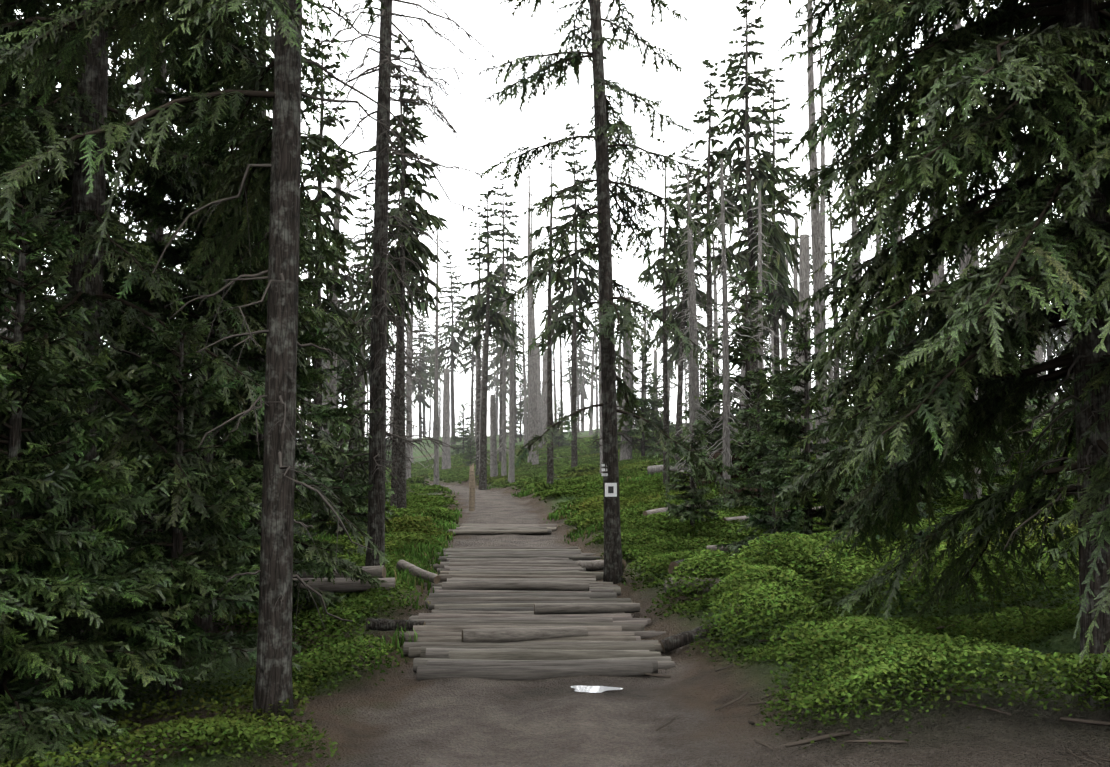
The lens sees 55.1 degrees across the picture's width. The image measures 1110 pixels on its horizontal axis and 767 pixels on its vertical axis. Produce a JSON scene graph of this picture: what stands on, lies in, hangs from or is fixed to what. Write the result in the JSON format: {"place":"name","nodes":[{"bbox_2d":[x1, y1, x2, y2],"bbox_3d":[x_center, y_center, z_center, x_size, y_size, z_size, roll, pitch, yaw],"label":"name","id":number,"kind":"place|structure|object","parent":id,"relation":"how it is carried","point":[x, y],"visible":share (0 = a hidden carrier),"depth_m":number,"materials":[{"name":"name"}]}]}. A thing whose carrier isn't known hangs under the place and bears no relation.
{"place":"outdoors","nodes":[
{"label":"outdoors","id":0,"kind":"place"},
{"bbox_2d":[400,524,674,679],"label":"log boardwalk","id":1,"kind":"structure","parent":0,"point":[518,613],"depth_m":10.31,"materials":[{"name":"grey wood"}]},
{"bbox_2d":[2,0,1106,437],"label":"sky","id":2,"kind":"structure","parent":0,"point":[488,132],"materials":[{"name":"white"}]},
{"bbox_2d":[16,395,1109,766],"bbox_3d":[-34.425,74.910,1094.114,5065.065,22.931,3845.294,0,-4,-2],"label":"ground","id":3,"kind":"structure","parent":0,"point":[406,717],"depth_m":7.06,"materials":[{"name":"soil"}]},
{"bbox_2d":[0,179,133,766],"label":"young spruce","id":4,"kind":"object","parent":3,"relation":"on","point":[10,603],"visible":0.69,"depth_m":5.83,"materials":[{"name":"green plant"}]},
{"bbox_2d":[0,23,152,725],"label":"conifer tree","id":5,"kind":"object","parent":3,"relation":"on","point":[16,153],"visible":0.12,"depth_m":7.36,"materials":[{"name":"green plant"}]},
{"bbox_2d":[0,0,159,522],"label":"spruce","id":6,"kind":"object","parent":3,"relation":"on","point":[146,110],"visible":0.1,"depth_m":10.85,"materials":[{"name":"green plant"}]},
{"bbox_2d":[0,171,190,766],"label":"young spruce","id":7,"kind":"object","parent":3,"relation":"on","point":[70,545],"visible":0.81,"depth_m":6.36,"materials":[{"name":"green plant"}]},
{"bbox_2d":[24,18,247,554],"bbox_3d":[-5.401,-3.857,14.567,3.735,13.330,3.540,-2,-5,25],"label":"spruce","id":8,"kind":"object","parent":3,"relation":"on","point":[159,234],"depth_m":14.51,"materials":[{"name":"green plant"}]},
{"bbox_2d":[68,6,205,519],"bbox_3d":[-6.185,-3.631,16.504,2.166,13.032,2.113,-1,-5,16],"label":"spruce","id":9,"kind":"object","parent":3,"relation":"on","point":[140,74],"visible":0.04,"depth_m":16.12,"materials":[{"name":"green plant"}]},
{"bbox_2d":[38,309,301,698],"bbox_3d":[-2.767,0.934,7.827,1.838,2.987,1.856,1,-4,-11],"label":"young spruce","id":10,"kind":"object","parent":3,"relation":"on","point":[204,581],"visible":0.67,"depth_m":7.69,"materials":[{"name":"green plant"}]},
{"bbox_2d":[0,0,388,639],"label":"spruce","id":11,"kind":"object","parent":3,"relation":"on","point":[91,109],"visible":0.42,"depth_m":8.79,"materials":[{"name":"green plant"}]},
{"bbox_2d":[33,7,384,631],"bbox_3d":[-3.315,-1.060,10.524,3.778,7.178,3.860,2,-5,-26],"label":"conifer tree","id":12,"kind":"object","parent":3,"relation":"on","point":[323,561],"visible":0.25,"depth_m":10.09,"materials":[{"name":"green plant"}]},
{"bbox_2d":[0,0,426,720],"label":"conifer tree","id":13,"kind":"object","parent":3,"relation":"on","point":[280,138],"visible":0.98,"depth_m":7.08,"materials":[{"name":"brown plant"}]},
{"bbox_2d":[135,4,388,623],"bbox_3d":[-3.317,-2.338,11.946,3.145,10.310,2.814,-1,-5,15],"label":"spruce","id":14,"kind":"object","parent":3,"relation":"on","point":[317,440],"visible":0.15,"depth_m":12.02,"materials":[{"name":"green plant"}]},
{"bbox_2d":[297,22,370,517],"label":"spruce","id":15,"kind":"object","parent":3,"relation":"on","point":[321,195],"visible":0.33,"depth_m":21.08,"materials":[{"name":"green plant"}]},
{"bbox_2d":[322,152,349,475],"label":"conifer tree","id":16,"kind":"object","parent":3,"relation":"on","point":[336,223],"visible":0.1,"depth_m":25.85,"materials":[{"name":"grey plant"}]},
{"bbox_2d":[293,565,385,577],"bbox_3d":[-2.664,2.122,11.888,1.584,0.200,0.175,-1,-4,9],"label":"fallen log","id":17,"kind":"object","parent":3,"relation":"on","point":[379,571],"visible":0.25,"depth_m":11.75,"materials":[{"name":"grey wood"}]},
{"bbox_2d":[293,577,395,592],"bbox_3d":[-2.378,2.173,11.460,1.302,0.162,0.160,0,-4,-4],"label":"fallen log","id":18,"kind":"object","parent":3,"relation":"on","point":[342,585],"visible":0.4,"depth_m":11.41,"materials":[{"name":"grey wood"}]},
{"bbox_2d":[294,365,398,537],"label":"conifer tree","id":19,"kind":"object","parent":3,"relation":"on","point":[319,524],"visible":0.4,"depth_m":17.48,"materials":[{"name":"green plant"}]},
{"bbox_2d":[310,377,396,517],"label":"conifer tree","id":20,"kind":"object","parent":3,"relation":"on","point":[364,507],"visible":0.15,"depth_m":20.80,"materials":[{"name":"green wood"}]},
{"bbox_2d":[337,182,389,483],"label":"spruce","id":21,"kind":"object","parent":3,"relation":"on","point":[352,310],"visible":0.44,"depth_m":35.18,"materials":[{"name":"green plant"}]},
{"bbox_2d":[366,618,425,630],"bbox_3d":[-1.509,2.294,10.099,0.562,0.122,0.122,-1,-4,8],"label":"fallen log","id":22,"kind":"object","parent":3,"relation":"on","point":[382,624],"visible":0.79,"depth_m":10.06,"materials":[{"name":"brown wood"}]},
{"bbox_2d":[302,0,494,565],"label":"conifer tree","id":23,"kind":"object","parent":3,"relation":"on","point":[378,374],"visible":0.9,"depth_m":13.49,"materials":[{"name":"green plant"}]},
{"bbox_2d":[352,34,448,507],"bbox_3d":[-3.503,-2.471,24.099,2.169,11.161,2.220,0,-4,-2],"label":"spruce","id":24,"kind":"object","parent":3,"relation":"on","point":[422,215],"visible":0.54,"depth_m":24.09,"materials":[{"name":"green plant"}]},
{"bbox_2d":[365,165,439,505],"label":"spruce","id":25,"kind":"object","parent":3,"relation":"on","point":[419,304],"visible":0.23,"depth_m":27.17,"materials":[{"name":"green plant"}]},
{"bbox_2d":[371,84,441,495],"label":"spruce","id":26,"kind":"object","parent":3,"relation":"on","point":[424,259],"visible":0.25,"depth_m":28.21,"materials":[{"name":"green plant"}]},
{"bbox_2d":[387,295,431,478],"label":"spruce","id":27,"kind":"object","parent":3,"relation":"on","point":[409,405],"visible":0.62,"depth_m":44.84,"materials":[{"name":"green plant"}]},
{"bbox_2d":[396,560,439,583],"bbox_3d":[-1.686,2.315,13.095,0.729,0.246,0.132,-4,-6,44],"label":"fallen log","id":28,"kind":"object","parent":3,"relation":"on","point":[425,574],"visible":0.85,"depth_m":13.03,"materials":[{"name":"grey wood"}]},
{"bbox_2d":[412,309,433,435],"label":"spruce","id":29,"kind":"object","parent":3,"relation":"on","point":[427,347],"visible":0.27,"depth_m":106.64,"materials":[{"name":"green plant"}]},
{"bbox_2d":[405,307,442,442],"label":"spruce","id":30,"kind":"object","parent":3,"relation":"on","point":[419,399],"visible":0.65,"depth_m":79.36,"materials":[{"name":"green plant"}]},
{"bbox_2d":[425,211,448,484],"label":"conifer tree","id":31,"kind":"object","parent":3,"relation":"on","point":[436,426],"visible":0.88,"depth_m":35.45,"materials":[{"name":"grey plant"}]},
{"bbox_2d":[441,368,451,469],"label":"snag","id":32,"kind":"object","parent":3,"relation":"on","point":[446,458],"visible":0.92,"depth_m":51.01,"materials":[{"name":"grey wood"}]},
{"bbox_2d":[426,250,469,444],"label":"spruce","id":33,"kind":"object","parent":3,"relation":"on","point":[453,344],"visible":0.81,"depth_m":73.87,"materials":[{"name":"green plant"}]},
{"bbox_2d":[450,403,475,454],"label":"conifer tree","id":34,"kind":"object","parent":3,"relation":"on","point":[463,436],"visible":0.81,"depth_m":59.61,"materials":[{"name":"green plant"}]},
{"bbox_2d":[469,464,474,510],"bbox_3d":[-2.050,2.650,26.256,0.160,1.394,0.151,2,-5,-20],"label":"trail post","id":35,"kind":"object","parent":3,"relation":"on","point":[471,490],"visible":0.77,"depth_m":26.21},
{"bbox_2d":[456,297,490,435],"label":"spruce","id":36,"kind":"object","parent":3,"relation":"on","point":[472,363],"visible":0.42,"depth_m":71.30,"materials":[{"name":"green plant"}]},
{"bbox_2d":[458,211,495,475],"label":"spruce","id":37,"kind":"object","parent":3,"relation":"on","point":[464,322],"visible":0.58,"depth_m":43.99,"materials":[{"name":"green plant"}]},
{"bbox_2d":[468,341,496,466],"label":"conifer tree","id":38,"kind":"object","parent":3,"relation":"on","point":[480,398],"visible":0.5,"depth_m":42.51,"materials":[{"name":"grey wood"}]},
{"bbox_2d":[452,190,525,489],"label":"spruce","id":39,"kind":"object","parent":3,"relation":"on","point":[498,322],"visible":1,"depth_m":37.57,"materials":[{"name":"green plant"}]},
{"bbox_2d":[490,394,497,476],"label":"snag","id":40,"kind":"object","parent":3,"relation":"on","point":[493,463],"visible":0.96,"depth_m":40.94,"materials":[{"name":"grey plant"}]},
{"bbox_2d":[474,170,523,461],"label":"spruce","id":41,"kind":"object","parent":3,"relation":"on","point":[509,258],"visible":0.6,"depth_m":52.36,"materials":[{"name":"green plant"}]},
{"bbox_2d":[488,295,518,434],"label":"spruce","id":42,"kind":"object","parent":3,"relation":"on","point":[497,381],"visible":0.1,"depth_m":107.72,"materials":[{"name":"green plant"}]},
{"bbox_2d":[488,264,522,475],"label":"spruce","id":43,"kind":"object","parent":3,"relation":"on","point":[503,429],"visible":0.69,"depth_m":40.90,"materials":[{"name":"green plant"}]},
{"bbox_2d":[507,301,515,482],"bbox_3d":[-1.569,0.231,38.862,0.424,7.160,0.542,0,-5,2],"label":"snag","id":44,"kind":"object","parent":3,"relation":"on","point":[511,474],"visible":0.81,"depth_m":38.70,"materials":[{"name":"grey wood"}]},
{"bbox_2d":[498,278,526,442],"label":"spruce","id":45,"kind":"object","parent":3,"relation":"on","point":[515,355],"visible":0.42,"depth_m":64.73,"materials":[{"name":"green plant"}]},
{"bbox_2d":[506,379,527,441],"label":"conifer tree","id":46,"kind":"object","parent":3,"relation":"on","point":[520,432],"visible":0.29,"depth_m":65.98,"materials":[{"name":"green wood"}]},
{"bbox_2d":[519,282,527,447],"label":"snag","id":47,"kind":"object","parent":3,"relation":"on","point":[525,403],"visible":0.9,"depth_m":57.40,"materials":[{"name":"grey plant"}]},
{"bbox_2d":[0,447,1047,761],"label":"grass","id":48,"kind":"structure","parent":3,"relation":"on","point":[424,553],"depth_m":16.16,"materials":[{"name":"plant"}]},
{"bbox_2d":[520,145,540,462],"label":"snag","id":49,"kind":"object","parent":3,"relation":"on","point":[529,391],"visible":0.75,"depth_m":47.13,"materials":[{"name":"grey plant"}]},
{"bbox_2d":[524,194,543,464],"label":"snag","id":50,"kind":"object","parent":3,"relation":"on","point":[535,424],"visible":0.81,"depth_m":44.70,"materials":[{"name":"grey plant"}]},
{"bbox_2d":[536,342,542,448],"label":"snag","id":51,"kind":"object","parent":3,"relation":"on","point":[538,398],"visible":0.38,"depth_m":56.15,"materials":[{"name":"grey plant"}]},
{"bbox_2d":[541,348,546,443],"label":"snag","id":52,"kind":"object","parent":3,"relation":"on","point":[544,407],"visible":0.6,"depth_m":59.23,"materials":[{"name":"grey plant"}]},
{"bbox_2d":[517,136,575,487],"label":"spruce","id":53,"kind":"object","parent":3,"relation":"on","point":[564,282],"visible":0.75,"depth_m":31.05,"materials":[{"name":"green plant"}]},
{"bbox_2d":[0,409,1109,766],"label":"bilberry shrubs","id":54,"kind":"object","parent":3,"relation":"on","point":[850,639],"visible":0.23,"depth_m":9.06,"materials":[{"name":"green plant"}]},
{"bbox_2d":[543,399,570,448],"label":"conifer tree","id":55,"kind":"object","parent":3,"relation":"on","point":[557,440],"visible":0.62,"depth_m":55.47,"materials":[{"name":"green plant"}]},
{"bbox_2d":[551,247,570,445],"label":"spruce","id":56,"kind":"object","parent":3,"relation":"on","point":[561,393],"visible":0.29,"depth_m":56.35,"materials":[{"name":"green plant"}]},
{"bbox_2d":[538,123,598,466],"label":"spruce","id":57,"kind":"object","parent":3,"relation":"on","point":[580,292],"visible":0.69,"depth_m":37.50,"materials":[{"name":"green plant"}]},
{"bbox_2d":[562,304,598,432],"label":"spruce","id":58,"kind":"object","parent":3,"relation":"on","point":[588,373],"visible":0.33,"depth_m":98.17,"materials":[{"name":"green plant"}]},
{"bbox_2d":[588,332,595,434],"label":"snag","id":59,"kind":"object","parent":3,"relation":"on","point":[592,393],"visible":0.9,"depth_m":64.44,"materials":[{"name":"grey plant"}]},
{"bbox_2d":[571,685,622,692],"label":"puddle","id":60,"kind":"object","parent":3,"relation":"on","point":[593,689],"visible":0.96,"depth_m":7.86,"materials":[{"name":"white liquid"}]},
{"bbox_2d":[594,265,602,472],"bbox_3d":[1.502,-0.349,33.933,0.506,6.956,0.645,4,-7,-40],"label":"snag","id":61,"kind":"object","parent":3,"relation":"on","point":[600,426],"visible":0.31,"depth_m":33.78,"materials":[{"name":"grey wood"}]},
{"bbox_2d":[575,559,625,570],"bbox_3d":[0.608,2.430,14.213,0.145,0.205,0.825,4,-6,-44],"label":"fallen log","id":62,"kind":"object","parent":3,"relation":"on","point":[595,565],"visible":0.56,"depth_m":14.23,"materials":[{"name":"grey wood"}]},
{"bbox_2d":[479,0,742,583],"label":"spruce","id":63,"kind":"object","parent":3,"relation":"on","point":[604,129],"visible":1,"depth_m":13.61,"materials":[{"name":"green plant"}]},
{"bbox_2d":[620,297,631,459],"bbox_3d":[2.629,-0.086,38.720,0.654,6.204,0.573,4,-6,-38],"label":"snag","id":64,"kind":"object","parent":3,"relation":"on","point":[625,452],"visible":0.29,"depth_m":38.59,"materials":[{"name":"grey wood"}]},
{"bbox_2d":[617,345,674,457],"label":"conifer tree","id":65,"kind":"object","parent":3,"relation":"on","point":[647,415],"visible":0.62,"depth_m":38.57,"materials":[{"name":"green plant"}]},
{"bbox_2d":[634,373,675,447],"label":"conifer tree","id":66,"kind":"object","parent":3,"relation":"on","point":[657,412],"visible":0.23,"depth_m":43.03,"materials":[{"name":"green plant"}]},
{"bbox_2d":[637,138,687,482],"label":"spruce","id":67,"kind":"object","parent":3,"relation":"on","point":[665,252],"visible":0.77,"depth_m":26.14,"materials":[{"name":"green plant"}]},
{"bbox_2d":[651,175,706,436],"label":"spruce","id":68,"kind":"object","parent":3,"relation":"on","point":[675,298],"visible":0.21,"depth_m":49.36,"materials":[{"name":"green plant"}]},
{"bbox_2d":[646,146,720,459],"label":"spruce","id":69,"kind":"object","parent":3,"relation":"on","point":[680,324],"visible":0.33,"depth_m":33.60,"materials":[{"name":"green plant"}]},
{"bbox_2d":[660,623,717,653],"bbox_3d":[1.158,2.196,9.184,0.506,0.256,0.115,1,-4,-9],"label":"fallen log","id":70,"kind":"object","parent":3,"relation":"on","point":[674,642],"visible":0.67,"depth_m":9.13,"materials":[{"name":"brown wood"}]},
{"bbox_2d":[665,221,716,487],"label":"conifer tree","id":71,"kind":"object","parent":3,"relation":"on","point":[692,414],"visible":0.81,"depth_m":23.13,"materials":[{"name":"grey plant"}]},
{"bbox_2d":[661,420,727,536],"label":"young spruce","id":72,"kind":"object","parent":3,"relation":"on","point":[692,501],"visible":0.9,"depth_m":16.36,"materials":[{"name":"green plant"}]},
{"bbox_2d":[676,147,712,477],"bbox_3d":[3.355,-1.651,25.697,0.900,8.264,0.882,-3,-3,36],"label":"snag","id":73,"kind":"object","parent":3,"relation":"on","point":[696,377],"visible":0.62,"depth_m":25.67,"materials":[{"name":"grey wood"}]},
{"bbox_2d":[663,577,739,594],"bbox_3d":[1.553,2.166,11.356,0.190,0.279,1.070,3,-5,-34],"label":"fallen log","id":74,"kind":"object","parent":3,"relation":"on","point":[690,583],"visible":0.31,"depth_m":11.34,"materials":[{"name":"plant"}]},
{"bbox_2d":[670,360,733,471],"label":"conifer tree","id":75,"kind":"object","parent":3,"relation":"on","point":[710,437],"visible":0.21,"depth_m":26.76,"materials":[{"name":"green plant"}]},
{"bbox_2d":[666,59,748,454],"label":"spruce","id":76,"kind":"object","parent":3,"relation":"on","point":[695,197],"visible":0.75,"depth_m":29.48,"materials":[{"name":"green plant"}]},
{"bbox_2d":[701,199,722,429],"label":"snag","id":77,"kind":"object","parent":3,"relation":"on","point":[716,307],"visible":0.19,"depth_m":51.24,"materials":[{"name":"grey wood"}]},
{"bbox_2d":[691,158,755,493],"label":"conifer tree","id":78,"kind":"object","parent":3,"relation":"on","point":[726,418],"visible":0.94,"depth_m":22.65,"materials":[{"name":"grey plant"}]},
{"bbox_2d":[696,445,776,486],"bbox_3d":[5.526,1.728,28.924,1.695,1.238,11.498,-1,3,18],"label":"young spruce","id":79,"kind":"object","parent":3,"relation":"on","point":[716,455],"visible":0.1,"depth_m":23.77,"materials":[{"name":"plant"}]},
{"bbox_2d":[682,270,814,474],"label":"conifer tree","id":80,"kind":"object","parent":3,"relation":"on","point":[743,360],"visible":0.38,"depth_m":23.98,"materials":[{"name":"green plant"}]},
{"bbox_2d":[704,0,798,426],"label":"spruce","id":81,"kind":"object","parent":3,"relation":"on","point":[763,180],"visible":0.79,"depth_m":31.50,"materials":[{"name":"green plant"}]},
{"bbox_2d":[718,153,790,373],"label":"spruce","id":82,"kind":"object","parent":3,"relation":"on","point":[740,271],"visible":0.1,"depth_m":43.81,"materials":[{"name":"green plant"}]},
{"bbox_2d":[713,371,801,508],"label":"conifer tree","id":83,"kind":"object","parent":3,"relation":"on","point":[747,457],"visible":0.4,"depth_m":18.31,"materials":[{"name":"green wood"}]},
{"bbox_2d":[740,191,785,421],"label":"conifer tree","id":84,"kind":"object","parent":3,"relation":"on","point":[759,215],"visible":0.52,"depth_m":27.41,"materials":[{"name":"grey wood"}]},
{"bbox_2d":[728,65,813,416],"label":"spruce","id":85,"kind":"object","parent":3,"relation":"on","point":[778,296],"visible":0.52,"depth_m":34.45,"materials":[{"name":"green plant"}]},
{"bbox_2d":[741,479,812,575],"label":"young spruce","id":86,"kind":"object","parent":3,"relation":"on","point":[765,515],"visible":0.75,"depth_m":11.90,"materials":[{"name":"green plant"}]},
{"bbox_2d":[787,217,798,419],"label":"snag","id":87,"kind":"object","parent":3,"relation":"on","point":[795,280],"visible":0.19,"depth_m":42.19,"materials":[{"name":"grey wood"}]},
{"bbox_2d":[716,310,876,568],"bbox_3d":[3.074,0.741,12.787,2.168,3.254,1.925,0,-4,-2],"label":"young spruce","id":88,"kind":"object","parent":3,"relation":"on","point":[789,429],"visible":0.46,"depth_m":12.78,"materials":[{"name":"green plant"}]},
{"bbox_2d":[796,234,812,452],"bbox_3d":[6.724,-0.887,28.760,0.518,6.308,0.592,-2,-5,20],"label":"snag","id":89,"kind":"object","parent":3,"relation":"on","point":[804,261],"visible":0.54,"depth_m":28.72,"materials":[{"name":"grey wood"}]},
{"bbox_2d":[792,0,835,478],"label":"snag","id":90,"kind":"object","parent":3,"relation":"on","point":[817,252],"visible":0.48,"depth_m":20.82,"materials":[{"name":"grey plant"}]},
{"bbox_2d":[817,38,833,381],"bbox_3d":[8.145,-4.742,32.600,0.860,13.602,0.935,4,-6,-42],"label":"snag","id":91,"kind":"object","parent":3,"relation":"on","point":[822,209],"visible":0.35,"depth_m":32.57,"materials":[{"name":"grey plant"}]},
{"bbox_2d":[810,190,851,405],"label":"spruce","id":92,"kind":"object","parent":3,"relation":"on","point":[834,263],"visible":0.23,"depth_m":38.31,"materials":[{"name":"green plant"}]},
{"bbox_2d":[837,5,870,384],"bbox_3d":[9.489,-5.261,33.787,1.398,14.251,1.371,2,-5,-27],"label":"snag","id":93,"kind":"object","parent":3,"relation":"on","point":[853,225],"visible":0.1,"depth_m":33.70,"materials":[{"name":"grey wood"}]},
{"bbox_2d":[812,334,909,478],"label":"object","id":94,"kind":"object","parent":3,"relation":"on","point":[846,437],"depth_m":20.90,"materials":[{"name":"green plant"}]},
{"bbox_2d":[644,618,1109,763],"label":"fallen twigs","id":95,"kind":"object","parent":3,"relation":"on","point":[846,733],"visible":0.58,"depth_m":6.34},
{"bbox_2d":[824,376,941,521],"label":"young spruce","id":96,"kind":"object","parent":3,"relation":"on","point":[865,477],"depth_m":14.38,"materials":[{"name":"green plant"}]},
{"bbox_2d":[846,440,948,580],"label":"young spruce","id":97,"kind":"object","parent":3,"relation":"on","point":[922,512],"visible":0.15,"depth_m":11.39,"materials":[{"name":"green plant"}]},
{"bbox_2d":[827,238,1001,500],"bbox_3d":[5.857,0.010,17.232,2.724,4.728,2.908,2,-5,-20],"label":"conifer tree","id":98,"kind":"object","parent":3,"relation":"on","point":[950,480],"visible":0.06,"depth_m":16.74,"materials":[{"name":"green plant"}]},
{"bbox_2d":[760,0,1109,707],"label":"spruce","id":99,"kind":"object","parent":3,"relation":"on","point":[1055,58],"visible":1,"depth_m":7.01,"materials":[{"name":"green plant"}]},
{"bbox_2d":[931,17,1001,499],"bbox_3d":[6.674,-3.820,17.491,1.154,12.001,1.177,3,-5,-36],"label":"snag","id":100,"kind":"object","parent":3,"relation":"on","point":[967,495],"depth_m":17.23,"materials":[{"name":"grey wood"}]},
{"bbox_2d":[954,387,1020,478],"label":"conifer tree","id":101,"kind":"object","parent":3,"relation":"on","point":[1002,471],"visible":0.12,"depth_m":18.76,"materials":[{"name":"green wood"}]},
{"bbox_2d":[951,265,1064,463],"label":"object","id":102,"kind":"object","parent":3,"relation":"on","point":[1036,426],"visible":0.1,"depth_m":20.23,"materials":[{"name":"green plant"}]},
{"bbox_2d":[1018,217,1068,404],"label":"spruce","id":103,"kind":"object","parent":3,"relation":"on","point":[1049,350],"visible":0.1,"depth_m":57.88,"materials":[{"name":"green plant"}]},
{"bbox_2d":[1006,81,1109,404],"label":"spruce","id":104,"kind":"object","parent":3,"relation":"on","point":[1016,164],"visible":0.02,"depth_m":24.84,"materials":[{"name":"green plant"}]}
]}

